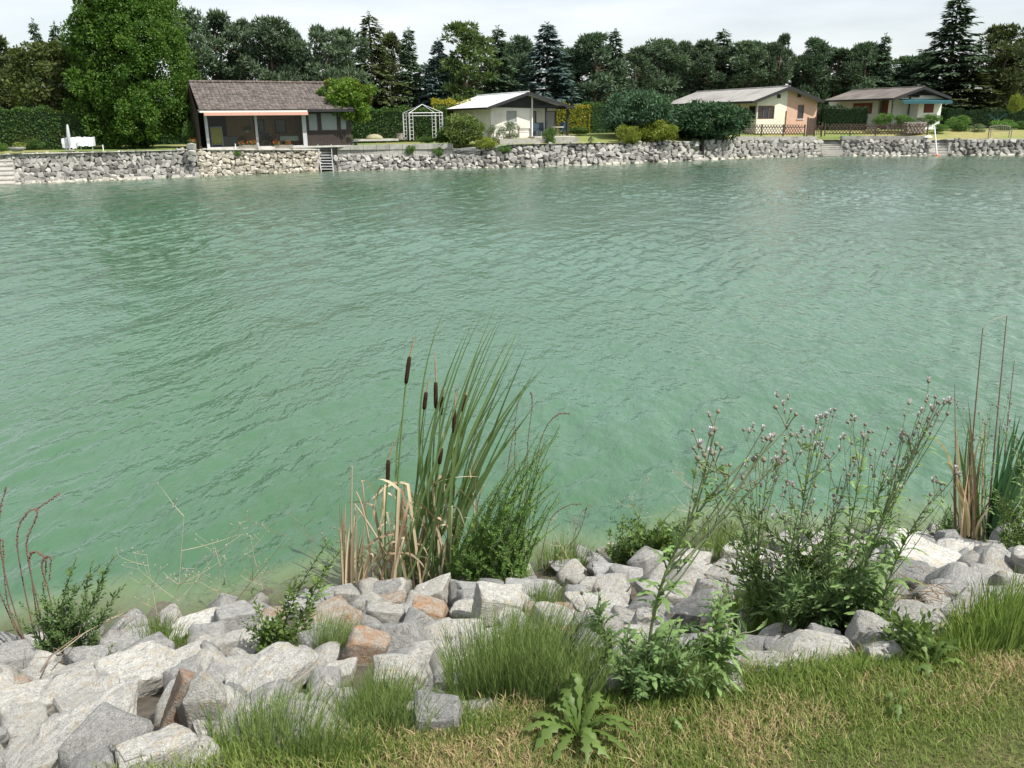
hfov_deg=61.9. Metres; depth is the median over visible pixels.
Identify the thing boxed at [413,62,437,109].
blue spruce tree
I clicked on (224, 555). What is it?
dry stalk
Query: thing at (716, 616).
thistle
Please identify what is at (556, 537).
dry stalk
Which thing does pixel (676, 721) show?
broadleaf weed
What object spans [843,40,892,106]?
conifer tree
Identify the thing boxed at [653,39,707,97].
pine tree
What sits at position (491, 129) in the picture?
bush
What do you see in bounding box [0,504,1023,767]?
riverbank
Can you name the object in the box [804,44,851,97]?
pine tree
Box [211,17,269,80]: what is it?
pine tree
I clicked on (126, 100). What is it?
leafy tree
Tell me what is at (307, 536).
dry stalk
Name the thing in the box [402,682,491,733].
horsetail clump
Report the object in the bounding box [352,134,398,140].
covered sandpit
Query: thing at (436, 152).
bush
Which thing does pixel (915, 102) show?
bungalow
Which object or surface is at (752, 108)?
window
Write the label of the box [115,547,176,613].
dry stalk
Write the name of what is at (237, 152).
bush
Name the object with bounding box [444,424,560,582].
bush
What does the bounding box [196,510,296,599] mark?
dry stalk
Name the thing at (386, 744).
grass tuft
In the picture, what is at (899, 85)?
conifer tree
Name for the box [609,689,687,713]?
grass tuft
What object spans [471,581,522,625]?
boulder
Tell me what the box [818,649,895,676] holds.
grass tuft
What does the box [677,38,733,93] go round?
pine tree
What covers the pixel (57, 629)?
mugwort
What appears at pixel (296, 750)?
grass tuft
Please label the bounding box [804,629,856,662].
boulder
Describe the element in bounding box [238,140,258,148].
planter
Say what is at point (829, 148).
stone steps
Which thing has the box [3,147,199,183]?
stone wall
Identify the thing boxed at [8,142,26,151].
planter
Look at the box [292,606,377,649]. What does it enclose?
horsetail clump
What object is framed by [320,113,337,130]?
window
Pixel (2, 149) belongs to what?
bush
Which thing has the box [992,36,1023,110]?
conifer tree
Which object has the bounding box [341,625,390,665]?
boulder
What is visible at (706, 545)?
grass tuft
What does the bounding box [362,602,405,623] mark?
boulder
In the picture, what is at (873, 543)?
thistle
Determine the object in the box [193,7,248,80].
pine tree
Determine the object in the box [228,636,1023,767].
lawn
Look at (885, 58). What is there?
spruce tree
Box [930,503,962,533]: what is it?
bush
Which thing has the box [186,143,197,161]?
stone pillar
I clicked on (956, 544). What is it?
boulder
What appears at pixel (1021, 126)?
bush
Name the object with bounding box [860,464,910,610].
thistle
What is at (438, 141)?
bush
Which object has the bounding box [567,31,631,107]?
deciduous tree
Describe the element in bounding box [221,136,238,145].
table
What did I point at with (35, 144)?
bush
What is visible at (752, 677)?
grass tuft
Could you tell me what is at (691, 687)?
weed
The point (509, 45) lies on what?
conifer tree
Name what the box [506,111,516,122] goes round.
window
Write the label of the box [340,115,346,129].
window
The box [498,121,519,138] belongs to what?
bush
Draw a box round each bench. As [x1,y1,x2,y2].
[280,135,298,144]
[518,128,530,137]
[988,125,1012,137]
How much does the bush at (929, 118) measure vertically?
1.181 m
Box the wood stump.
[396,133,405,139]
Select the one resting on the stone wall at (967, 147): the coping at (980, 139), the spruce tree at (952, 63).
the coping at (980, 139)
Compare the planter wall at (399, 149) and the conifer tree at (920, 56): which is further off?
the conifer tree at (920, 56)
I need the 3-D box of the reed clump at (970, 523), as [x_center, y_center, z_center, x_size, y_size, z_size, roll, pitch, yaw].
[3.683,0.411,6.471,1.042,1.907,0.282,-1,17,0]
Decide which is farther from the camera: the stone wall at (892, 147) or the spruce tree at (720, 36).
the spruce tree at (720, 36)
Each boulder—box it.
[2,675,139,767]
[93,640,186,697]
[110,723,197,767]
[158,668,194,729]
[224,641,318,694]
[295,596,362,633]
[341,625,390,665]
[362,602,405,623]
[373,653,428,691]
[412,593,449,619]
[456,581,475,589]
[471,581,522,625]
[730,650,786,677]
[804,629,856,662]
[845,610,896,654]
[876,528,960,571]
[934,537,984,551]
[969,563,1004,577]
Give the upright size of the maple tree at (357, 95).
4.689 m
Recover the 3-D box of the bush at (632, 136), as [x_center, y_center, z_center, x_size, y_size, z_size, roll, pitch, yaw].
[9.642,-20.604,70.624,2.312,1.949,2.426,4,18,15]
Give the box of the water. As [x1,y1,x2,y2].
[0,146,1023,629]
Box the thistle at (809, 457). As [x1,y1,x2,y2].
[771,391,841,622]
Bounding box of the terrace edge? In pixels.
[499,137,578,143]
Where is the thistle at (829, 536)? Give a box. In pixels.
[807,494,863,597]
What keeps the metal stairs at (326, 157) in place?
on the garden ground at (612, 137)
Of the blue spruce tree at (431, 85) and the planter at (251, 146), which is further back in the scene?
the blue spruce tree at (431, 85)
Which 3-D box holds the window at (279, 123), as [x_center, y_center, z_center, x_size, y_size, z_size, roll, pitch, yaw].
[-17.488,-19.456,64.440,0.853,1.000,0.100,-9,19,-26]
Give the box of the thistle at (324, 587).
[299,527,344,599]
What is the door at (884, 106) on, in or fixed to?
in the bungalow at (915, 102)
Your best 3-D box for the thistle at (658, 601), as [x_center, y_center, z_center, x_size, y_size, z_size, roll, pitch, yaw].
[0.543,0.509,2.475,0.551,0.964,0.270,-1,17,0]
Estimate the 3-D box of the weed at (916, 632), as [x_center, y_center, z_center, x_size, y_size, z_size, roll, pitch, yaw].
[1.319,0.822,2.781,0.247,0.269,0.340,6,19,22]
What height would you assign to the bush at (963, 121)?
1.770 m
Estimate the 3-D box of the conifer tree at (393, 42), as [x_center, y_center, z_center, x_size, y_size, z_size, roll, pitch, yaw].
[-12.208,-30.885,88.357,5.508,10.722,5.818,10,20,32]
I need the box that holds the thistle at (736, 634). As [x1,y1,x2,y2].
[690,617,767,697]
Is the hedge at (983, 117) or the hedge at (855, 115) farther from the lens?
the hedge at (983, 117)
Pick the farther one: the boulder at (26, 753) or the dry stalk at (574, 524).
the dry stalk at (574, 524)
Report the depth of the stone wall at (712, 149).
77.54 m
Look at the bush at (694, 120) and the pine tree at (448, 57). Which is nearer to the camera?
the bush at (694, 120)
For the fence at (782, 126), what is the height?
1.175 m
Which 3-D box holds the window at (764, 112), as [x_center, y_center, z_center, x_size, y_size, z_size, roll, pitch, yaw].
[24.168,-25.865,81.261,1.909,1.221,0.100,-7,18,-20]
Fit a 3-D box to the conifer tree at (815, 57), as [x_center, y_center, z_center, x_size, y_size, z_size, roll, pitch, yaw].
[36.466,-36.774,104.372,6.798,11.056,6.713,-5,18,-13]
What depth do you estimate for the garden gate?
80.32 m
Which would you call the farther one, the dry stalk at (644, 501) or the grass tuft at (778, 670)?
the dry stalk at (644, 501)
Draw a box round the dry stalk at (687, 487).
[660,460,713,541]
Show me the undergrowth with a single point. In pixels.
(164, 141)
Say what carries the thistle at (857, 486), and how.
on the riverbank
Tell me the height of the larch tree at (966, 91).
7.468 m
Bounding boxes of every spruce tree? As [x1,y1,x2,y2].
[27,18,47,107]
[48,21,70,103]
[393,27,425,110]
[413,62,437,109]
[416,38,455,110]
[472,24,522,93]
[513,21,582,106]
[599,28,630,96]
[702,28,738,90]
[866,33,898,127]
[898,0,1001,122]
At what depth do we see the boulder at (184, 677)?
2.99 m
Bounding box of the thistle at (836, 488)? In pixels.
[797,453,856,583]
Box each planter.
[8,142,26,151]
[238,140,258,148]
[272,139,292,148]
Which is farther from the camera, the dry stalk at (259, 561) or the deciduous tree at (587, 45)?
the deciduous tree at (587, 45)
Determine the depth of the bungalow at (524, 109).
71.24 m
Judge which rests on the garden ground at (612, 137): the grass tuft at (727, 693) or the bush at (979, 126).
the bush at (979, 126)
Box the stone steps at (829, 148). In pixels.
[818,140,843,156]
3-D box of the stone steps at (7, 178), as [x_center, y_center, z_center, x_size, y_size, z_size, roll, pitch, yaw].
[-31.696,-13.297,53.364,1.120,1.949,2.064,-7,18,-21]
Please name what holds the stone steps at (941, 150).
on the garden ground at (612, 137)
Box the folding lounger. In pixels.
[210,127,223,146]
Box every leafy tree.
[0,38,92,113]
[58,0,202,148]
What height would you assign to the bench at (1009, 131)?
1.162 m
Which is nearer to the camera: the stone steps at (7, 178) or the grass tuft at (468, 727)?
the grass tuft at (468, 727)
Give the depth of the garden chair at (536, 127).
71.82 m
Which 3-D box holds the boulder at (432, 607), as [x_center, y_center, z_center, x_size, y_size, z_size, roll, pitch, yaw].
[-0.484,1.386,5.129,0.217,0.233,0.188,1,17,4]
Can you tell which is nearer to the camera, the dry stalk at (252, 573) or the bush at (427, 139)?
the dry stalk at (252, 573)
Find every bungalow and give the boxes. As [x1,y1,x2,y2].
[446,91,574,138]
[671,85,823,132]
[824,86,952,129]
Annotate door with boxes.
[533,111,535,134]
[547,111,555,130]
[881,104,888,117]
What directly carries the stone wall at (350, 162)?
in the water
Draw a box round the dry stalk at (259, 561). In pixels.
[240,524,269,589]
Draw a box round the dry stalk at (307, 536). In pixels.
[276,496,322,575]
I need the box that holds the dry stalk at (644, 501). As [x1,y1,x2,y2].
[609,476,668,523]
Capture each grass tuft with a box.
[122,610,193,648]
[187,663,392,764]
[200,723,252,763]
[262,738,333,767]
[310,738,375,766]
[338,727,414,761]
[384,729,452,751]
[418,580,633,714]
[433,709,511,742]
[474,699,533,732]
[521,573,570,602]
[533,528,600,574]
[581,688,635,715]
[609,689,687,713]
[665,503,774,562]
[676,681,731,704]
[708,575,781,634]
[728,666,783,691]
[745,657,806,686]
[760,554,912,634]
[780,652,855,680]
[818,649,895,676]
[853,645,925,673]
[928,624,1023,657]
[944,563,1023,654]
[968,600,1020,632]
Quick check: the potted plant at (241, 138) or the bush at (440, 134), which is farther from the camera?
the bush at (440, 134)
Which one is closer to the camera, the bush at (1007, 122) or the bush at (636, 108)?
the bush at (636, 108)
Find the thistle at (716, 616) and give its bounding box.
[689,576,751,662]
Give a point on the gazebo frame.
(439, 112)
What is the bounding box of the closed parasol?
[65,124,73,150]
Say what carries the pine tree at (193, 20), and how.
on the garden ground at (612, 137)
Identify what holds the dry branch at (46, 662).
on the riverbank
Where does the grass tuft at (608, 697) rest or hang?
on the lawn at (982, 747)
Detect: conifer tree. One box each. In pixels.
[0,34,31,111]
[1,52,38,111]
[373,30,418,107]
[475,40,527,93]
[499,33,535,92]
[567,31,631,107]
[628,54,683,87]
[676,44,704,97]
[728,40,767,88]
[788,36,841,123]
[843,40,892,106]
[860,48,905,86]
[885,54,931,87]
[891,53,950,93]
[968,22,1023,110]
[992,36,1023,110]
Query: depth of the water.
14.00 m
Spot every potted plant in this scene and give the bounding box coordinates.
[237,134,247,144]
[265,134,274,145]
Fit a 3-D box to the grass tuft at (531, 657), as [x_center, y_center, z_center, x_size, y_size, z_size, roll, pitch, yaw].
[0.029,0.937,2.854,0.881,0.714,0.609,7,19,22]
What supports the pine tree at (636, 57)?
on the garden ground at (612, 137)
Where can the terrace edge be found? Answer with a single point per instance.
(536, 140)
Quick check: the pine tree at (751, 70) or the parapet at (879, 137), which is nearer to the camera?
the parapet at (879, 137)
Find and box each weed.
[242,537,343,652]
[520,673,638,763]
[596,627,743,706]
[669,716,686,733]
[879,604,959,657]
[886,687,906,721]
[910,641,965,679]
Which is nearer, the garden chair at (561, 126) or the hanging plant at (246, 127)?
the hanging plant at (246, 127)
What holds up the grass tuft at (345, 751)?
on the lawn at (982, 747)
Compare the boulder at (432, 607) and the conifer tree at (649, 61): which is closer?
the boulder at (432, 607)
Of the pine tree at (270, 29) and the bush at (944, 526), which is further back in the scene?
the pine tree at (270, 29)
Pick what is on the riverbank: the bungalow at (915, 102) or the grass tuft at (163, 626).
the grass tuft at (163, 626)
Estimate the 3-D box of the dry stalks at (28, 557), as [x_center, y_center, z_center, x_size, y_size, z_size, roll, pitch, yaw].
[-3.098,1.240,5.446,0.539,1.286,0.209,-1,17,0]
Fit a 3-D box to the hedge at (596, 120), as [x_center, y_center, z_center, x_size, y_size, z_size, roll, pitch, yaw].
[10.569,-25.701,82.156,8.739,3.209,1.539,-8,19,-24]
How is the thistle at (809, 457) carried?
on the riverbank
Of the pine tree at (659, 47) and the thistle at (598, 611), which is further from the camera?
the pine tree at (659, 47)
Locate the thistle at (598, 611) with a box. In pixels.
[577,587,638,668]
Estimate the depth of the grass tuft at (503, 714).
2.46 m
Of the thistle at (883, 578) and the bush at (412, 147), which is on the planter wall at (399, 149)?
the bush at (412, 147)
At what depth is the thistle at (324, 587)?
5.89 m
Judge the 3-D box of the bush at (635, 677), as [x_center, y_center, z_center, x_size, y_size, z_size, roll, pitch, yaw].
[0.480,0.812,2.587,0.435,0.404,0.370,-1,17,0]
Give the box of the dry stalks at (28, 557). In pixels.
[0,486,59,648]
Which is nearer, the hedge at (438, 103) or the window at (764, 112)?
the hedge at (438, 103)
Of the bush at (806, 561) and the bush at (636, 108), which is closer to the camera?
the bush at (806, 561)
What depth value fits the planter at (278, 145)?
62.07 m
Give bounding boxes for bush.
[0,143,7,151]
[24,138,45,150]
[233,150,240,155]
[405,145,415,153]
[414,136,436,142]
[433,137,447,142]
[433,147,443,155]
[436,123,463,142]
[441,111,485,146]
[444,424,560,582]
[472,136,497,150]
[485,125,503,141]
[497,145,510,152]
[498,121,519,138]
[542,127,556,142]
[569,127,589,134]
[599,87,680,135]
[599,614,734,701]
[604,504,693,565]
[615,124,641,144]
[635,119,680,141]
[657,98,755,141]
[688,138,700,151]
[704,501,885,621]
[763,558,897,633]
[872,112,893,125]
[893,114,914,125]
[912,117,926,121]
[921,114,942,124]
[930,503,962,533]
[933,123,948,131]
[944,115,972,130]
[969,124,986,131]
[991,119,1018,129]
[991,485,1023,549]
[1006,94,1023,112]
[1014,121,1023,129]
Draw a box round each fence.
[738,124,805,135]
[824,123,928,135]
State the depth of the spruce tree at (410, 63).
84.42 m
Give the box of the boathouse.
[187,80,354,158]
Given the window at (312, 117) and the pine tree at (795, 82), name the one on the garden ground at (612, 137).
the pine tree at (795, 82)
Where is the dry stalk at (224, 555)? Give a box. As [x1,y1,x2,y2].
[195,511,256,596]
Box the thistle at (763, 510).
[720,423,802,619]
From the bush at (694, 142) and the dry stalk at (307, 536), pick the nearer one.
the dry stalk at (307, 536)
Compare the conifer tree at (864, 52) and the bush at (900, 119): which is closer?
the bush at (900, 119)
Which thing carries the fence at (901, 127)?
on the parapet at (879, 137)
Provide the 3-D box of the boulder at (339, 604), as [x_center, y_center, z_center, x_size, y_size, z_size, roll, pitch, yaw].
[-1.119,1.440,5.057,0.431,0.203,0.295,-24,19,-1]
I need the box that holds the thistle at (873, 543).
[821,376,952,626]
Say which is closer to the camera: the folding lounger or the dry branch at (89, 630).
the dry branch at (89, 630)
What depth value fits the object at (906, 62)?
106.12 m
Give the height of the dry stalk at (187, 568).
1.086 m
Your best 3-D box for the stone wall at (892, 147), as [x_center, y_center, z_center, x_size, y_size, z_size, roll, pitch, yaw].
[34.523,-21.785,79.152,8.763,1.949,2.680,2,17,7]
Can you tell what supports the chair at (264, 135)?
on the boathouse
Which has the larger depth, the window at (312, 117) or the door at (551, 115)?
the door at (551, 115)
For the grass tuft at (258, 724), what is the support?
on the riverbank
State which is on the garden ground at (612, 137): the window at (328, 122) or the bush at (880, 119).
the bush at (880, 119)
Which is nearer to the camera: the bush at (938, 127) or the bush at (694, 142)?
the bush at (694, 142)
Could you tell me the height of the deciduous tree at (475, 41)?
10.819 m
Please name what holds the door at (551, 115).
in the bungalow at (524, 109)
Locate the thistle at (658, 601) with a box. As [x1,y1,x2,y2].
[604,405,797,691]
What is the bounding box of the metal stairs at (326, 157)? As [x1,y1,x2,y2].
[318,147,333,171]
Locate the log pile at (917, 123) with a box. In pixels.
[902,122,926,132]
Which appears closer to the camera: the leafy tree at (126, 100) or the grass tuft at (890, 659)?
the grass tuft at (890, 659)
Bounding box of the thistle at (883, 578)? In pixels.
[844,465,962,615]
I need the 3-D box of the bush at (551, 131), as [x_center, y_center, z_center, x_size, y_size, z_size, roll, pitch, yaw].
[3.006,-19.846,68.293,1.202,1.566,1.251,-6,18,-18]
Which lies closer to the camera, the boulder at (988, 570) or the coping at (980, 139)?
the boulder at (988, 570)
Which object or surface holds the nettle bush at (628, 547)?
on the riverbank
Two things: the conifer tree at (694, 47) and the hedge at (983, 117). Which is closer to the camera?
the hedge at (983, 117)
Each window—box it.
[253,120,264,133]
[274,119,286,132]
[308,113,318,130]
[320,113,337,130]
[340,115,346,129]
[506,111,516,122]
[749,106,755,118]
[757,106,774,118]
[797,105,803,118]
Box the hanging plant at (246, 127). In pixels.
[243,123,250,132]
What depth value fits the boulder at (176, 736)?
2.38 m
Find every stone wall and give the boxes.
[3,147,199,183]
[196,149,321,176]
[333,152,486,170]
[481,139,699,167]
[699,138,823,159]
[838,138,934,155]
[943,138,1023,155]
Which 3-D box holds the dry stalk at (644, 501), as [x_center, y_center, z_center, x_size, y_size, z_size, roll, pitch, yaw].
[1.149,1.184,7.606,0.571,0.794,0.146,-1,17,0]
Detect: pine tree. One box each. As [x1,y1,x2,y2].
[164,5,217,96]
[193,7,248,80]
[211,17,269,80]
[235,14,306,80]
[282,28,315,80]
[294,22,358,81]
[322,26,379,99]
[424,55,480,97]
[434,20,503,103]
[544,46,598,102]
[606,45,665,95]
[633,37,691,101]
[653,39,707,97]
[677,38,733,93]
[713,39,782,89]
[753,41,797,86]
[762,32,795,86]
[784,57,808,87]
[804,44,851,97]
[809,46,865,104]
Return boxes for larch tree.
[355,11,411,111]
[938,62,1003,116]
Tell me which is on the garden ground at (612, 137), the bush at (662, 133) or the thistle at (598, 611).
the bush at (662, 133)
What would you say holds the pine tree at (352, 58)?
on the garden ground at (612, 137)
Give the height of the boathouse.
5.651 m
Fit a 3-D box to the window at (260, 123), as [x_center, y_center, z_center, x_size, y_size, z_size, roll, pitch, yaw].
[-18.886,-19.230,63.758,0.758,1.000,0.100,-9,19,-26]
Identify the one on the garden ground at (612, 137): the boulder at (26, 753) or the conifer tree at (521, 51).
the conifer tree at (521, 51)
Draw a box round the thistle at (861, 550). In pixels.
[836,431,913,598]
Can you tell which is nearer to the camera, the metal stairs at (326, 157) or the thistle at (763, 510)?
the thistle at (763, 510)
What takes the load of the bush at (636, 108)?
on the garden ground at (612, 137)
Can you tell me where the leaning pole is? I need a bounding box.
[934,126,938,155]
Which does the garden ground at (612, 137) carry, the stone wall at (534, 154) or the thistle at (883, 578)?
the stone wall at (534, 154)
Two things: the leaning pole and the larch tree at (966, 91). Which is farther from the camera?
the larch tree at (966, 91)
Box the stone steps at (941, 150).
[925,140,947,155]
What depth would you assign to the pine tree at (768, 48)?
102.13 m
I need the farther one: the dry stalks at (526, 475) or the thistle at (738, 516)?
the dry stalks at (526, 475)
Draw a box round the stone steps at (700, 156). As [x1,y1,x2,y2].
[692,151,704,160]
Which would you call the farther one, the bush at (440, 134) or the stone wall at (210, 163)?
the bush at (440, 134)
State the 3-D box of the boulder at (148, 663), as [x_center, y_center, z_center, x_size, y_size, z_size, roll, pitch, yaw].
[-1.838,1.431,4.182,0.419,0.202,0.309,-19,21,-10]
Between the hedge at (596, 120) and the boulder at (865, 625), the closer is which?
the boulder at (865, 625)
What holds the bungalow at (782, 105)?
on the garden ground at (612, 137)
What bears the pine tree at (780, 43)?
on the garden ground at (612, 137)
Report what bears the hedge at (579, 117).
on the garden ground at (612, 137)
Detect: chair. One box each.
[262,133,269,145]
[533,123,540,135]
[539,122,544,135]
[559,122,565,135]
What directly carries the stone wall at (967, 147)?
on the garden ground at (612, 137)
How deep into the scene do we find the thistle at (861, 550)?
3.28 m
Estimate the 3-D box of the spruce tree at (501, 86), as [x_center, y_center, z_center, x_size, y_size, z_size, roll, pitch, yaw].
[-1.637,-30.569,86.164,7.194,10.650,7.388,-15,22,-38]
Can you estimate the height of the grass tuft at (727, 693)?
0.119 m
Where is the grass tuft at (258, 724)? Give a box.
[187,663,392,764]
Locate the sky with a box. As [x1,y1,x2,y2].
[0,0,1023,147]
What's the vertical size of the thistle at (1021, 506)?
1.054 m
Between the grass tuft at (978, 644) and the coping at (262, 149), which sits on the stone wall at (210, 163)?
the coping at (262, 149)
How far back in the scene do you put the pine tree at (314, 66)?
75.84 m
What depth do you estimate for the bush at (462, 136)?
65.70 m
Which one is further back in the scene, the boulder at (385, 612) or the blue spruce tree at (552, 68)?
the blue spruce tree at (552, 68)
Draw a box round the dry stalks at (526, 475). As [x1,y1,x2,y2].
[471,392,586,575]
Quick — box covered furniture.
[61,137,95,149]
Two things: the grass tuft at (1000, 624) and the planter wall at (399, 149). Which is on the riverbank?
the grass tuft at (1000, 624)
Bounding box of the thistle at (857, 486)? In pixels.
[819,413,889,584]
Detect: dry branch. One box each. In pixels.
[17,604,144,672]
[57,610,130,653]
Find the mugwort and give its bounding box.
[9,554,126,652]
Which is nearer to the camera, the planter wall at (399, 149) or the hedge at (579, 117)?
the planter wall at (399, 149)
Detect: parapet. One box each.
[731,136,816,139]
[840,136,928,139]
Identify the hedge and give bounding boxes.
[0,104,91,150]
[351,105,447,142]
[431,97,470,127]
[556,102,590,133]
[581,101,614,132]
[818,104,868,130]
[940,106,1023,128]
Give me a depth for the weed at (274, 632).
4.40 m
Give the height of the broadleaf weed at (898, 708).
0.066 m
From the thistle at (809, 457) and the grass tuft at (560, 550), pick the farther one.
the grass tuft at (560, 550)
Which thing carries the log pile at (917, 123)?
on the garden ground at (612, 137)
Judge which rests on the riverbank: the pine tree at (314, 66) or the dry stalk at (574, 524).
the dry stalk at (574, 524)
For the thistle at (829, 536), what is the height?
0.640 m
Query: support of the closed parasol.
on the garden ground at (612, 137)
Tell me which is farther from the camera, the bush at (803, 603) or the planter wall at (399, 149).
the planter wall at (399, 149)
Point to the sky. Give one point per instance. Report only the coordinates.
(844, 23)
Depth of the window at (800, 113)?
82.60 m
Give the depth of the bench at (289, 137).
63.23 m
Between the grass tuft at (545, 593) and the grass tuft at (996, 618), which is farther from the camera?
the grass tuft at (545, 593)
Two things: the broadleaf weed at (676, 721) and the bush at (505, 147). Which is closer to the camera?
the broadleaf weed at (676, 721)
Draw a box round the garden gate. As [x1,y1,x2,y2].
[806,117,822,136]
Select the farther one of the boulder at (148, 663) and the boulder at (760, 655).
the boulder at (148, 663)
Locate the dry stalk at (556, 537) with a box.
[544,512,569,559]
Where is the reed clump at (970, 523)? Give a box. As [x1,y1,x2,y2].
[935,316,1023,541]
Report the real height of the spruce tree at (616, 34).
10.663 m
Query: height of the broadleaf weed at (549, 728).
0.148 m
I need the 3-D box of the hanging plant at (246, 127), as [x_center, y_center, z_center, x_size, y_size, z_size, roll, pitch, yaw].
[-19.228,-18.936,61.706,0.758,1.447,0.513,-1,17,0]
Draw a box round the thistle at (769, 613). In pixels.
[750,481,822,623]
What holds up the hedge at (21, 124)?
on the garden ground at (612, 137)
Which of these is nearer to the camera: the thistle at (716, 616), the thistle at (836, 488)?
the thistle at (716, 616)
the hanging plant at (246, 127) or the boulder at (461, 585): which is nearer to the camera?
the boulder at (461, 585)
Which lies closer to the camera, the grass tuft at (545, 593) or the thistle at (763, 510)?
the thistle at (763, 510)
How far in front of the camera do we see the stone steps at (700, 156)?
74.55 m
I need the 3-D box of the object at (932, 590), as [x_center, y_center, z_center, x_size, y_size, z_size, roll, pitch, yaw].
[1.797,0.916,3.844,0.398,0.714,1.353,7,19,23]
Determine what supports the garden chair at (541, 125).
on the bungalow at (524, 109)
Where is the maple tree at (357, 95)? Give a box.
[315,76,378,123]
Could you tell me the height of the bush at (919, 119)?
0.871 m
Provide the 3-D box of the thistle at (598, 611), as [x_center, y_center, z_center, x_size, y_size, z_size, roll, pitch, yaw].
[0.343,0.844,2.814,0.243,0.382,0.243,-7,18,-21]
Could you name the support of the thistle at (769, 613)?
on the riverbank
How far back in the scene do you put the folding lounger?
60.77 m
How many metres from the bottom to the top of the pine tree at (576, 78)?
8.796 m
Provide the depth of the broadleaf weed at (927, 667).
2.67 m
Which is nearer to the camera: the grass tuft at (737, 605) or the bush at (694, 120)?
the grass tuft at (737, 605)
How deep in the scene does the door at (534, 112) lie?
73.29 m
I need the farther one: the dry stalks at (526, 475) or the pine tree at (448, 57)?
the pine tree at (448, 57)
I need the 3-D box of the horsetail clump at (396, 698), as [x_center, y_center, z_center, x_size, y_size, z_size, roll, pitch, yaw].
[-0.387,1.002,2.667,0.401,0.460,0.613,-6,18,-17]
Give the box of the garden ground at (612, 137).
[0,128,1023,154]
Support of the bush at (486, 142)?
on the stone wall at (534, 154)
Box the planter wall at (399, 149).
[336,143,452,155]
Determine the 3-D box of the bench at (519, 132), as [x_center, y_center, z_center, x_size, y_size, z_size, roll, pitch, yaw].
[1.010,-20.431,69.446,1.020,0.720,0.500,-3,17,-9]
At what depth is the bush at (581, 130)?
74.38 m
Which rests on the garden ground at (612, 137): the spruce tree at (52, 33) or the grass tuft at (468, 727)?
the spruce tree at (52, 33)
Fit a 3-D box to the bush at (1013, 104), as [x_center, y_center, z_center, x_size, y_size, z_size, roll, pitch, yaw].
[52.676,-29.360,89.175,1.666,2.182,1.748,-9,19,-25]
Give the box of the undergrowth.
[91,102,372,145]
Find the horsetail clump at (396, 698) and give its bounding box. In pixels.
[322,651,457,745]
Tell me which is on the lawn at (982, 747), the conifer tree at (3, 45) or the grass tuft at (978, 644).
the grass tuft at (978, 644)
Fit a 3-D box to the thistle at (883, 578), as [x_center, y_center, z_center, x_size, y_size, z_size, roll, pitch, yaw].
[1.436,0.609,3.151,0.356,0.720,0.232,5,18,18]
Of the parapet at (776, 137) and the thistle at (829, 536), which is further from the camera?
the parapet at (776, 137)
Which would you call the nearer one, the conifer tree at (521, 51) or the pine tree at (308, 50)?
the pine tree at (308, 50)
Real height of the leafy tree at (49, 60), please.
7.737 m
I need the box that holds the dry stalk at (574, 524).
[560,496,596,558]
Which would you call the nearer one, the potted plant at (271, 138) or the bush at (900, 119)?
the potted plant at (271, 138)
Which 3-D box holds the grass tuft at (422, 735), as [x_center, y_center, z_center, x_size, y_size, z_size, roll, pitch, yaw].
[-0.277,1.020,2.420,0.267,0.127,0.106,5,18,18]
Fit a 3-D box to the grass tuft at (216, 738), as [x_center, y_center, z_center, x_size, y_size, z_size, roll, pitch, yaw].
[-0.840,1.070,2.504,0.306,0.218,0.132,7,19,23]
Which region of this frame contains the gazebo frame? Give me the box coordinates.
[403,104,442,139]
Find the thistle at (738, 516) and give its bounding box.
[709,463,764,589]
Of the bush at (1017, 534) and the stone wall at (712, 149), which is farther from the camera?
the stone wall at (712, 149)
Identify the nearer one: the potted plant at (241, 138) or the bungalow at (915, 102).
the potted plant at (241, 138)
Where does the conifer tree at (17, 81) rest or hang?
on the garden ground at (612, 137)
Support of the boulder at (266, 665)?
on the riverbank
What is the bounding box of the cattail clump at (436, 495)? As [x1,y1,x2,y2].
[339,300,557,587]
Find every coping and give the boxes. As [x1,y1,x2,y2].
[207,148,319,149]
[943,139,1023,139]
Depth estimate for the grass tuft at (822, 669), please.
2.66 m
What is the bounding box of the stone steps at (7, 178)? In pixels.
[0,155,15,184]
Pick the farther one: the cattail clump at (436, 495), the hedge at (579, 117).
the hedge at (579, 117)
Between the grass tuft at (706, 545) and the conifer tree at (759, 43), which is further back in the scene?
the conifer tree at (759, 43)
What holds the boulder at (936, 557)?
on the riverbank
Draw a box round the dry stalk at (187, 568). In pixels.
[122,483,247,618]
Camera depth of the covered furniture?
56.65 m
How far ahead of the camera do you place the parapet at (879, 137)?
79.01 m
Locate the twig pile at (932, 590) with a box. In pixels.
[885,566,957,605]
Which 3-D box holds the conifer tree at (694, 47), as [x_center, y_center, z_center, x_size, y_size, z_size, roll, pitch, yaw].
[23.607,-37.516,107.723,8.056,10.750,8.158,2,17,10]

